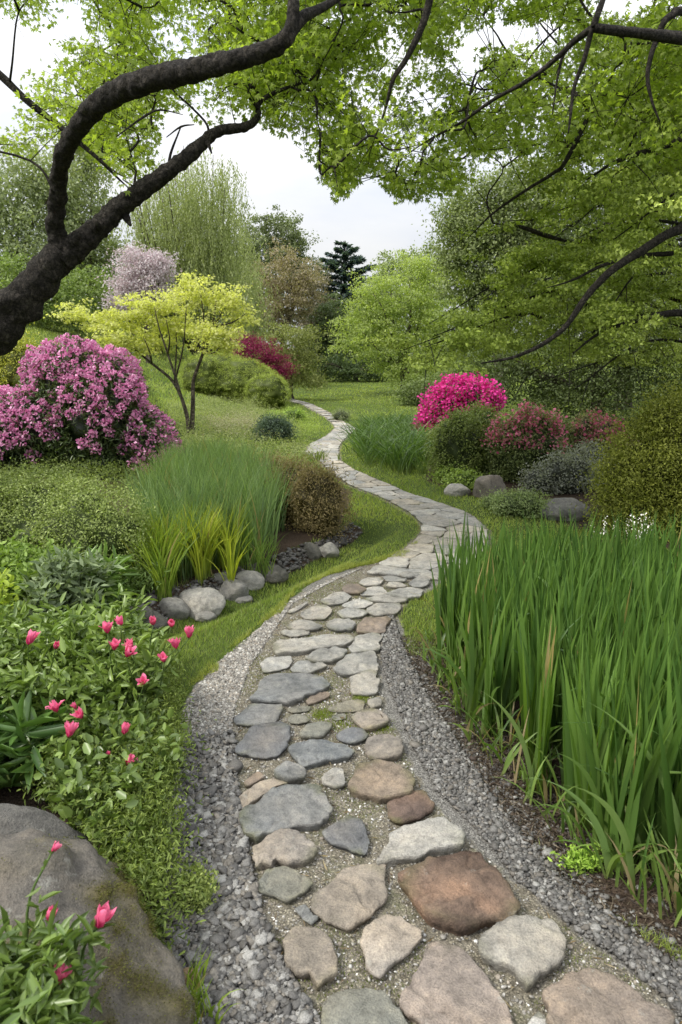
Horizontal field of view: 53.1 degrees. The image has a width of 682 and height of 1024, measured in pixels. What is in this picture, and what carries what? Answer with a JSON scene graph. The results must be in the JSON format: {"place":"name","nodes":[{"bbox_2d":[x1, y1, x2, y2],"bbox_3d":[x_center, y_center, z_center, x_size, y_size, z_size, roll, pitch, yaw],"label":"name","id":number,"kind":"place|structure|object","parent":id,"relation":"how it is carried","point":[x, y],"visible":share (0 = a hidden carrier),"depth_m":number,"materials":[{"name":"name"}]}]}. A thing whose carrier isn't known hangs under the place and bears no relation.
{"place":"outdoors","nodes":[
{"label":"outdoors","id":0,"kind":"place"},
{"bbox_2d":[163,568,361,890],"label":"pale gravel","id":1,"kind":"structure","parent":0,"point":[238,661],"depth_m":3.46,"materials":[{"name":"gravel"}]},
{"bbox_2d":[158,729,320,1023],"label":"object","id":2,"kind":"object","parent":1,"relation":"on","point":[235,934],"visible":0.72,"depth_m":1.98,"materials":[{"name":"gravel"}]},
{"bbox_2d":[168,857,219,915],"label":"weed","id":3,"kind":"object","parent":2,"relation":"on","point":[195,897],"visible":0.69,"depth_m":2.02,"materials":[{"name":"green plant"}]},
{"bbox_2d":[182,946,242,1023],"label":"grass clump","id":4,"kind":"object","parent":2,"relation":"on","point":[196,985],"visible":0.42,"depth_m":1.70,"materials":[{"name":"green plant"}]},
{"bbox_2d":[0,308,681,1023],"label":"ground","id":5,"kind":"structure","parent":0,"point":[424,782],"depth_m":2.86,"materials":[{"name":"plant"}]},
{"bbox_2d":[0,322,56,388],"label":"gold conifer","id":6,"kind":"object","parent":5,"relation":"on","point":[9,366],"visible":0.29,"depth_m":11.09,"materials":[{"name":"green plant"}]},
{"bbox_2d":[0,689,70,802],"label":"broad leaved plant","id":7,"kind":"object","parent":5,"relation":"on","point":[20,725],"visible":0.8,"depth_m":2.52,"materials":[{"name":"green plant"}]},
{"bbox_2d":[0,529,92,620],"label":"leaved bush","id":8,"kind":"object","parent":5,"relation":"on","point":[15,558],"visible":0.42,"depth_m":4.35,"materials":[{"name":"green plant"}]},
{"bbox_2d":[0,129,99,316],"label":"broadleaf tree","id":9,"kind":"object","parent":5,"relation":"on","point":[22,233],"visible":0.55,"depth_m":31.03,"materials":[{"name":"green plant"}]},
{"bbox_2d":[0,803,102,855],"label":"boulder","id":10,"kind":"object","parent":5,"relation":"on","point":[15,819],"visible":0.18,"depth_m":2.11,"materials":[{"name":"stone"}]},
{"bbox_2d":[0,841,116,1023],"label":"tulip like plant","id":11,"kind":"object","parent":5,"relation":"on","point":[34,989],"visible":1,"depth_m":1.28,"materials":[{"name":"green plant"}]},
{"bbox_2d":[0,247,135,339],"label":"broadleaf tree","id":12,"kind":"object","parent":5,"relation":"on","point":[65,292],"visible":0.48,"depth_m":28.12,"materials":[{"name":"green plant"}]},
{"bbox_2d":[15,545,124,626],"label":"grey leaved plant","id":13,"kind":"object","parent":5,"relation":"on","point":[54,583],"visible":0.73,"depth_m":4.10,"materials":[{"name":"green plant"}]},
{"bbox_2d":[9,119,137,330],"bbox_3d":[-12.530,-14.119,33.711,6.442,10.285,6.682,0,12,0],"label":"broadleaf tree","id":14,"kind":"object","parent":5,"relation":"on","point":[87,168],"visible":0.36,"depth_m":32.88,"materials":[{"name":"green plant"}]},
{"bbox_2d":[0,451,158,590],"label":"fine leaf shrub","id":15,"kind":"object","parent":5,"relation":"on","point":[85,518],"visible":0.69,"depth_m":4.82,"materials":[{"name":"green plant"}]},
{"bbox_2d":[0,450,160,500],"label":"bed greenery","id":16,"kind":"object","parent":5,"relation":"on","point":[88,470],"visible":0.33,"depth_m":8.87,"materials":[{"name":"green plant"}]},
{"bbox_2d":[0,331,183,479],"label":"rhododendron","id":17,"kind":"object","parent":5,"relation":"on","point":[70,398],"visible":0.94,"depth_m":9.25,"materials":[{"name":"pink plant"}]},
{"bbox_2d":[0,583,194,772],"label":"flowering plant","id":18,"kind":"object","parent":5,"relation":"on","point":[50,654],"visible":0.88,"depth_m":2.87,"materials":[{"name":"green plant"}]},
{"bbox_2d":[0,828,203,1023],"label":"boulder","id":19,"kind":"object","parent":5,"relation":"on","point":[140,979],"visible":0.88,"depth_m":1.63,"materials":[{"name":"stone"}]},
{"bbox_2d":[63,540,141,613],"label":"mixed plants","id":20,"kind":"object","parent":5,"relation":"on","point":[122,559],"visible":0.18,"depth_m":4.43,"materials":[{"name":"green plant"}]},
{"bbox_2d":[33,650,189,875],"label":"dark undergrowth","id":21,"kind":"object","parent":5,"relation":"on","point":[69,763],"visible":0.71,"depth_m":2.37,"materials":[{"name":"green plant"}]},
{"bbox_2d":[6,628,219,965],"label":"creeping plants","id":22,"kind":"object","parent":5,"relation":"on","point":[135,851],"visible":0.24,"depth_m":2.13,"materials":[{"name":"green plant"}]},
{"bbox_2d":[42,673,212,932],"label":"tiny leaved weeds","id":23,"kind":"object","parent":5,"relation":"on","point":[172,748],"visible":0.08,"depth_m":2.26,"materials":[{"name":"green plant"}]},
{"bbox_2d":[90,240,181,362],"bbox_3d":[-7.548,-7.879,25.807,3.372,4.648,2.742,0,12,0],"label":"blossom tree","id":24,"kind":"object","parent":5,"relation":"on","point":[150,270],"visible":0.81,"depth_m":25.35,"materials":[{"name":"pink plant"}]},
{"bbox_2d":[115,556,179,600],"bbox_3d":[-1.522,0.447,4.922,0.715,0.315,0.955,-4,13,-18],"label":"shrub skirt","id":25,"kind":"object","parent":5,"relation":"on","point":[134,582],"visible":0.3,"depth_m":4.71,"materials":[{"name":"green plant"}]},
{"bbox_2d":[43,270,269,433],"bbox_3d":[-3.569,-3.076,13.434,4.375,3.215,2.241,0,12,0],"label":"yellow maple","id":26,"kind":"object","parent":5,"relation":"on","point":[175,327],"visible":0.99,"depth_m":13.09,"materials":[{"name":"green plant"}]},
{"bbox_2d":[119,506,210,601],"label":"grass clump","id":27,"kind":"object","parent":5,"relation":"on","point":[154,554],"visible":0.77,"depth_m":4.83,"materials":[{"name":"green plant"}]},
{"bbox_2d":[119,493,256,585],"bbox_3d":[-1.151,0.258,5.211,1.073,0.756,1.058,0,12,0],"label":"grass clump","id":28,"kind":"object","parent":5,"relation":"on","point":[224,550],"visible":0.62,"depth_m":5.17,"materials":[{"name":"green plant"}]},
{"bbox_2d":[110,139,284,358],"bbox_3d":[-6.623,-12.028,31.490,8.112,10.275,7.573,0,12,0],"label":"willow","id":29,"kind":"object","parent":5,"relation":"on","point":[201,247],"visible":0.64,"depth_m":29.51,"materials":[{"name":"green plant"}]},
{"bbox_2d":[179,587,225,619],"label":"rock","id":30,"kind":"object","parent":5,"relation":"on","point":[197,600],"visible":0.65,"depth_m":4.82,"materials":[{"name":"stone"}]},
{"bbox_2d":[108,431,297,581],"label":"reed grass","id":31,"kind":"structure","parent":5,"relation":"on","point":[215,472],"depth_m":6.09,"materials":[{"name":"green plant"}]},
{"bbox_2d":[0,0,456,355],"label":"leaning tree","id":32,"kind":"object","parent":5,"relation":"on","point":[32,288],"visible":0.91,"depth_m":4.62,"materials":[{"name":"green plant"}]},
{"bbox_2d":[145,392,325,471],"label":"slope plants","id":33,"kind":"object","parent":5,"relation":"on","point":[232,409],"visible":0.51,"depth_m":14.55,"materials":[{"name":"green plant"}]},
{"bbox_2d":[177,351,293,408],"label":"clipped hedge","id":34,"kind":"object","parent":5,"relation":"on","point":[234,378],"visible":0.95,"depth_m":21.98,"materials":[{"name":"green plant"}]},
{"bbox_2d":[213,507,284,583],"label":"grass clump","id":35,"kind":"object","parent":5,"relation":"on","point":[262,560],"visible":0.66,"depth_m":5.47,"materials":[{"name":"green plant"}]},
{"bbox_2d":[138,522,362,619],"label":"stream gravel","id":36,"kind":"structure","parent":5,"relation":"on","point":[284,559],"depth_m":5.85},
{"bbox_2d":[234,703,282,727],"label":"paving stone","id":37,"kind":"object","parent":5,"relation":"on","point":[250,715],"visible":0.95,"depth_m":3.14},
{"bbox_2d":[234,721,290,759],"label":"paving stone","id":38,"kind":"object","parent":5,"relation":"on","point":[264,741],"visible":0.98,"depth_m":2.89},
{"bbox_2d":[239,778,287,809],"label":"paving stone","id":39,"kind":"object","parent":5,"relation":"on","point":[254,793],"visible":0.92,"depth_m":2.58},
{"bbox_2d":[230,331,299,384],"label":"red maple","id":40,"kind":"object","parent":5,"relation":"on","point":[260,347],"visible":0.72,"depth_m":23.24,"materials":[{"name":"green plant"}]},
{"bbox_2d":[242,412,302,445],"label":"dark shrub","id":41,"kind":"object","parent":5,"relation":"on","point":[272,424],"visible":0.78,"depth_m":13.07,"materials":[{"name":"green plant"}]},
{"bbox_2d":[224,201,329,345],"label":"broadleaf tree","id":42,"kind":"object","parent":5,"relation":"on","point":[298,242],"visible":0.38,"depth_m":46.38,"materials":[{"name":"green plant"}]},
{"bbox_2d":[227,236,333,355],"bbox_3d":[-3.824,-12.050,40.558,6.478,7.734,5.030,-5,13,-22],"label":"broadleaf tree","id":43,"kind":"object","parent":5,"relation":"on","point":[298,286],"visible":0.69,"depth_m":39.73,"materials":[{"name":"green plant"}]},
{"bbox_2d":[252,828,317,870],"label":"paving stone","id":44,"kind":"object","parent":5,"relation":"on","point":[288,847],"visible":0.97,"depth_m":2.24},
{"bbox_2d":[258,866,312,903],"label":"paving stone","id":45,"kind":"object","parent":5,"relation":"on","point":[285,885],"visible":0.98,"depth_m":2.12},
{"bbox_2d":[239,783,332,843],"bbox_3d":[-0.207,1.092,2.470,0.334,0.080,0.254,-5,13,-21],"label":"paving stone","id":46,"kind":"object","parent":5,"relation":"on","point":[306,807],"visible":0.98,"depth_m":2.43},
{"bbox_2d":[249,673,329,706],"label":"paving stone","id":47,"kind":"object","parent":5,"relation":"on","point":[287,689],"visible":0.95,"depth_m":3.38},
{"bbox_2d":[251,320,337,398],"bbox_3d":[-1.878,-5.577,25.406,3.610,3.084,3.079,0,12,0],"label":"layered tree","id":48,"kind":"object","parent":5,"relation":"on","point":[301,377],"visible":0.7,"depth_m":25.10,"materials":[{"name":"green plant"}]},
{"bbox_2d":[184,540,417,694],"bbox_3d":[-0.283,0.729,4.406,0.726,0.201,4.288,4,13,18],"label":"grass edge","id":49,"kind":"object","parent":5,"relation":"on","point":[290,595],"depth_m":4.86,"materials":[{"name":"green plant"}]},
{"bbox_2d":[255,445,361,542],"bbox_3d":[-0.570,-0.289,7.285,1.084,0.903,2.310,-5,13,-22],"label":"brown shrub","id":50,"kind":"object","parent":5,"relation":"on","point":[316,504],"visible":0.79,"depth_m":6.54,"materials":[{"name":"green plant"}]},
{"bbox_2d":[282,925,337,990],"bbox_3d":[-0.086,1.228,1.869,0.144,0.072,0.195,-9,15,-36],"label":"paving stone","id":51,"kind":"object","parent":5,"relation":"on","point":[309,952],"visible":0.96,"depth_m":1.84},
{"bbox_2d":[273,634,353,656],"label":"paving stone","id":52,"kind":"object","parent":5,"relation":"on","point":[296,646],"visible":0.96,"depth_m":3.90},
{"bbox_2d":[288,739,354,769],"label":"paving stone","id":53,"kind":"object","parent":5,"relation":"on","point":[310,754],"visible":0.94,"depth_m":2.81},
{"bbox_2d":[290,291,373,373],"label":"broadleaf tree","id":54,"kind":"object","parent":5,"relation":"on","point":[331,315],"visible":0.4,"depth_m":41.99,"materials":[{"name":"green plant"}]},
{"bbox_2d":[6,307,681,960],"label":"lawn grass","id":55,"kind":"structure","parent":5,"relation":"on","point":[206,631],"depth_m":7.86,"materials":[{"name":"green plant"}]},
{"bbox_2d":[322,815,369,856],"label":"paving stone","id":56,"kind":"object","parent":5,"relation":"on","point":[347,833],"visible":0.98,"depth_m":2.33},
{"bbox_2d":[293,240,401,344],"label":"conifer","id":57,"kind":"object","parent":5,"relation":"on","point":[339,283],"visible":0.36,"depth_m":54.47,"materials":[{"name":"green plant"}]},
{"bbox_2d":[311,863,387,932],"bbox_3d":[0.049,1.181,2.095,0.185,0.065,0.298,10,16,39],"label":"paving stone","id":58,"kind":"object","parent":5,"relation":"on","point":[348,899],"visible":0.98,"depth_m":2.06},
{"bbox_2d":[311,350,399,381],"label":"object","id":59,"kind":"object","parent":5,"relation":"on","point":[346,370],"visible":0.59,"depth_m":35.88,"materials":[{"name":"green plant"}]},
{"bbox_2d":[333,651,378,677],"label":"paving stone","id":60,"kind":"object","parent":5,"relation":"on","point":[349,665],"visible":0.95,"depth_m":3.65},
{"bbox_2d":[321,988,407,1023],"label":"paving stone","id":61,"kind":"object","parent":5,"relation":"on","point":[360,1006],"visible":1,"depth_m":1.69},
{"bbox_2d":[349,669,379,696],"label":"paving stone","id":62,"kind":"object","parent":5,"relation":"on","point":[365,683],"visible":0.96,"depth_m":3.44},
{"bbox_2d":[351,708,389,731],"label":"paving stone","id":63,"kind":"object","parent":5,"relation":"on","point":[369,719],"visible":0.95,"depth_m":3.08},
{"bbox_2d":[348,759,415,803],"bbox_3d":[0.163,1.057,2.633,0.247,0.078,0.232,4,13,19],"label":"paving stone","id":64,"kind":"object","parent":5,"relation":"on","point":[378,781],"visible":0.98,"depth_m":2.60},
{"bbox_2d":[364,734,403,761],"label":"paving stone","id":65,"kind":"object","parent":5,"relation":"on","point":[387,747],"visible":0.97,"depth_m":2.84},
{"bbox_2d":[330,406,444,474],"bbox_3d":[1.102,-1.585,13.055,2.803,0.843,7.518,0,12,0],"label":"daylily mound","id":66,"kind":"object","parent":5,"relation":"on","point":[399,442],"visible":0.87,"depth_m":11.01,"materials":[{"name":"green plant"}]},
{"bbox_2d":[360,914,421,980],"bbox_3d":[0.124,1.220,1.910,0.202,0.067,0.143,-12,17,-44],"label":"paving stone","id":67,"kind":"object","parent":5,"relation":"on","point":[388,942],"visible":1,"depth_m":1.89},
{"bbox_2d":[320,248,472,394],"bbox_3d":[2.345,-7.393,27.972,6.669,6.411,4.160,0,12,0],"label":"maple tree","id":68,"kind":"object","parent":5,"relation":"on","point":[388,307],"visible":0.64,"depth_m":27.59,"materials":[{"name":"green plant"}]},
{"bbox_2d":[356,237,453,372],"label":"broadleaf tree","id":69,"kind":"object","parent":5,"relation":"on","point":[389,269],"visible":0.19,"depth_m":41.28,"materials":[{"name":"green plant"}]},
{"bbox_2d":[387,790,434,825],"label":"paving stone","id":70,"kind":"object","parent":5,"relation":"on","point":[416,805],"visible":0.97,"depth_m":2.48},
{"bbox_2d":[376,817,464,867],"bbox_3d":[0.256,1.129,2.306,0.340,0.076,0.148,-4,13,-20],"label":"paving stone","id":71,"kind":"object","parent":5,"relation":"on","point":[418,841],"visible":0.98,"depth_m":2.28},
{"bbox_2d":[241,572,640,1023],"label":"joint moss","id":72,"kind":"object","parent":5,"relation":"on","point":[380,811],"visible":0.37,"depth_m":2.50,"materials":[{"name":"green plant"}]},
{"bbox_2d":[377,359,514,406],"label":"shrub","id":73,"kind":"object","parent":5,"relation":"on","point":[414,387],"visible":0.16,"depth_m":23.44,"materials":[{"name":"green plant"}]},
{"bbox_2d":[406,551,490,680],"bbox_3d":[0.624,0.538,3.447,0.333,0.705,0.556,-11,16,-41],"label":"iris clump","id":74,"kind":"object","parent":5,"relation":"on","point":[448,631],"visible":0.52,"depth_m":3.48,"materials":[{"name":"green plant"}]},
{"bbox_2d":[226,0,681,363],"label":"spreading tree","id":75,"kind":"object","parent":5,"relation":"on","point":[646,39],"visible":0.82,"depth_m":4.93,"materials":[{"name":"green plant"}]},
{"bbox_2d":[399,940,512,1023],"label":"paving stone","id":76,"kind":"object","parent":5,"relation":"on","point":[450,984],"visible":1,"depth_m":1.75,"materials":[{"name":"stone"}]},
{"bbox_2d":[233,563,678,1023],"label":"path grit","id":77,"kind":"object","parent":5,"relation":"on","point":[498,976],"visible":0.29,"depth_m":2.15,"materials":[{"name":"gravel"}]},
{"bbox_2d":[424,460,489,491],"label":"leafy shrub","id":78,"kind":"object","parent":5,"relation":"on","point":[466,478],"visible":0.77,"depth_m":8.75,"materials":[{"name":"green plant"}]},
{"bbox_2d":[398,851,520,936],"bbox_3d":[0.356,1.163,2.086,0.303,0.107,0.302,-5,13,-21],"label":"paving stone","id":79,"kind":"object","parent":5,"relation":"on","point":[461,893],"visible":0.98,"depth_m":2.04,"materials":[{"name":"stone"}]},
{"bbox_2d":[392,578,526,739],"bbox_3d":[0.561,0.624,3.040,0.552,0.709,0.394,10,16,38],"label":"iris clump","id":80,"kind":"object","parent":5,"relation":"on","point":[492,678],"visible":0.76,"depth_m":3.00,"materials":[{"name":"green plant"}]},
{"bbox_2d":[411,371,507,432],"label":"magenta azalea","id":81,"kind":"object","parent":5,"relation":"on","point":[458,390],"visible":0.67,"depth_m":12.62,"materials":[{"name":"pink plant"}]},
{"bbox_2d":[415,396,511,478],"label":"rounded shrub","id":82,"kind":"object","parent":5,"relation":"on","point":[455,438],"visible":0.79,"depth_m":9.35,"materials":[{"name":"green plant"}]},
{"bbox_2d":[460,573,519,707],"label":"iris clump","id":83,"kind":"object","parent":5,"relation":"on","point":[484,612],"visible":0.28,"depth_m":3.14,"materials":[{"name":"green plant"}]},
{"bbox_2d":[445,563,547,691],"bbox_3d":[0.775,0.571,3.296,0.545,0.703,0.328,5,13,20],"label":"iris clump","id":84,"kind":"object","parent":5,"relation":"on","point":[490,610],"visible":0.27,"depth_m":3.26,"materials":[{"name":"green plant"}]},
{"bbox_2d":[410,150,603,411],"bbox_3d":[5.245,-6.641,20.105,6.414,7.639,3.747,0,12,0],"label":"rounded tree","id":85,"kind":"object","parent":5,"relation":"on","point":[462,215],"visible":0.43,"depth_m":19.31,"materials":[{"name":"green plant"}]},
{"bbox_2d":[469,484,554,519],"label":"ground shrub","id":86,"kind":"object","parent":5,"relation":"on","point":[513,503],"visible":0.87,"depth_m":7.22,"materials":[{"name":"green plant"}]},
{"bbox_2d":[360,52,681,420],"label":"tiered tree","id":87,"kind":"object","parent":5,"relation":"on","point":[649,196],"visible":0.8,"depth_m":6.62,"materials":[{"name":"green plant"}]},
{"bbox_2d":[478,915,566,992],"bbox_3d":[0.511,1.215,1.892,0.250,0.085,0.185,-9,15,-34],"label":"paving stone","id":88,"kind":"object","parent":5,"relation":"on","point":[527,952],"visible":1,"depth_m":1.86,"materials":[{"name":"stone"}]},
{"bbox_2d":[476,395,584,483],"bbox_3d":[2.684,-0.975,9.249,1.712,1.200,1.182,-4,13,-17],"label":"pink azalea","id":89,"kind":"object","parent":5,"relation":"on","point":[524,437],"visible":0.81,"depth_m":9.08,"materials":[{"name":"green plant"}]},
{"bbox_2d":[401,634,681,973],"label":"soil mulch","id":90,"kind":"object","parent":5,"relation":"on","point":[541,836],"visible":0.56,"depth_m":2.45,"materials":[{"name":"brown soil"}]},
{"bbox_2d":[401,636,681,969],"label":"stray gravel","id":91,"kind":"structure","parent":90,"relation":"on","point":[591,893],"depth_m":2.36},
{"bbox_2d":[525,600,562,796],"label":"iris clump","id":92,"kind":"object","parent":5,"relation":"on","point":[545,693],"visible":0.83,"depth_m":2.57,"materials":[{"name":"green plant"}]},
{"bbox_2d":[408,610,681,927],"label":"iris litter","id":93,"kind":"object","parent":5,"relation":"on","point":[617,859],"visible":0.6,"depth_m":2.42,"materials":[{"name":"green plant"}]},
{"bbox_2d":[513,593,579,765],"bbox_3d":[0.849,0.679,2.774,0.324,0.717,0.276,0,12,0],"label":"iris clump","id":94,"kind":"object","parent":5,"relation":"on","point":[524,649],"visible":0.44,"depth_m":2.77,"materials":[{"name":"green plant"}]},
{"bbox_2d":[431,229,681,426],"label":"evergreen tree","id":95,"kind":"object","parent":5,"relation":"on","point":[597,391],"visible":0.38,"depth_m":15.20,"materials":[{"name":"green plant"}]},
{"bbox_2d":[431,504,681,863],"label":"iris foliage","id":96,"kind":"object","parent":5,"relation":"on","point":[623,600],"visible":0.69,"depth_m":3.21,"materials":[{"name":"plant"}]},
{"bbox_2d":[435,649,680,894],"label":"bent iris leaves","id":97,"kind":"object","parent":5,"relation":"on","point":[598,824],"visible":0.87,"depth_m":2.15,"materials":[{"name":"green plant"}]},
{"bbox_2d":[512,432,616,494],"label":"grey leaf shrub","id":98,"kind":"object","parent":5,"relation":"on","point":[557,474],"visible":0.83,"depth_m":8.41,"materials":[{"name":"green plant"}]},
{"bbox_2d":[540,498,590,520],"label":"rock","id":99,"kind":"object","parent":5,"relation":"on","point":[558,506],"visible":0.72,"depth_m":7.10,"materials":[{"name":"stone"}]},
{"bbox_2d":[547,842,613,877],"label":"weed","id":100,"kind":"object","parent":5,"relation":"on","point":[584,858],"visible":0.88,"depth_m":2.19,"materials":[{"name":"green plant"}]},
{"bbox_2d":[566,403,629,463],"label":"pink azalea","id":101,"kind":"object","parent":5,"relation":"on","point":[590,425],"visible":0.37,"depth_m":9.43,"materials":[{"name":"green plant"}]},
{"bbox_2d":[519,78,681,409],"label":"evergreen tree","id":102,"kind":"object","parent":5,"relation":"on","point":[570,234],"visible":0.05,"depth_m":17.75,"materials":[{"name":"green plant"}]},
{"bbox_2d":[542,968,674,1023],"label":"paving stone","id":103,"kind":"object","parent":5,"relation":"on","point":[589,996],"visible":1,"depth_m":1.70,"materials":[{"name":"stone"}]},
{"bbox_2d":[559,635,669,830],"bbox_3d":[0.890,0.761,2.357,0.316,0.728,0.290,0,12,0],"label":"iris clump","id":104,"kind":"object","parent":5,"relation":"on","point":[574,748],"visible":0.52,"depth_m":2.35,"materials":[{"name":"green plant"}]},
{"bbox_2d":[564,376,681,543],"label":"shrub","id":105,"kind":"object","parent":5,"relation":"on","point":[646,474],"visible":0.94,"depth_m":6.21,"materials":[{"name":"green plant"}]},
{"bbox_2d":[572,658,680,873],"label":"iris clump","id":106,"kind":"object","parent":5,"relation":"on","point":[612,792],"visible":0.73,"depth_m":2.17,"materials":[{"name":"green plant"}]},
{"bbox_2d":[657,715,681,899],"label":"iris clump","id":107,"kind":"object","parent":5,"relation":"on","point":[669,813],"visible":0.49,"depth_m":2.06,"materials":[{"name":"green plant"}]},
{"bbox_2d":[0,0,681,354],"label":"sky","id":108,"kind":"structure","parent":0,"point":[369,220],"materials":[{"name":"white"}]},
{"bbox_2d":[380,615,681,1018],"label":"grey gravel","id":109,"kind":"structure","parent":0,"point":[446,764],"depth_m":2.39,"materials":[{"name":"gravel"}]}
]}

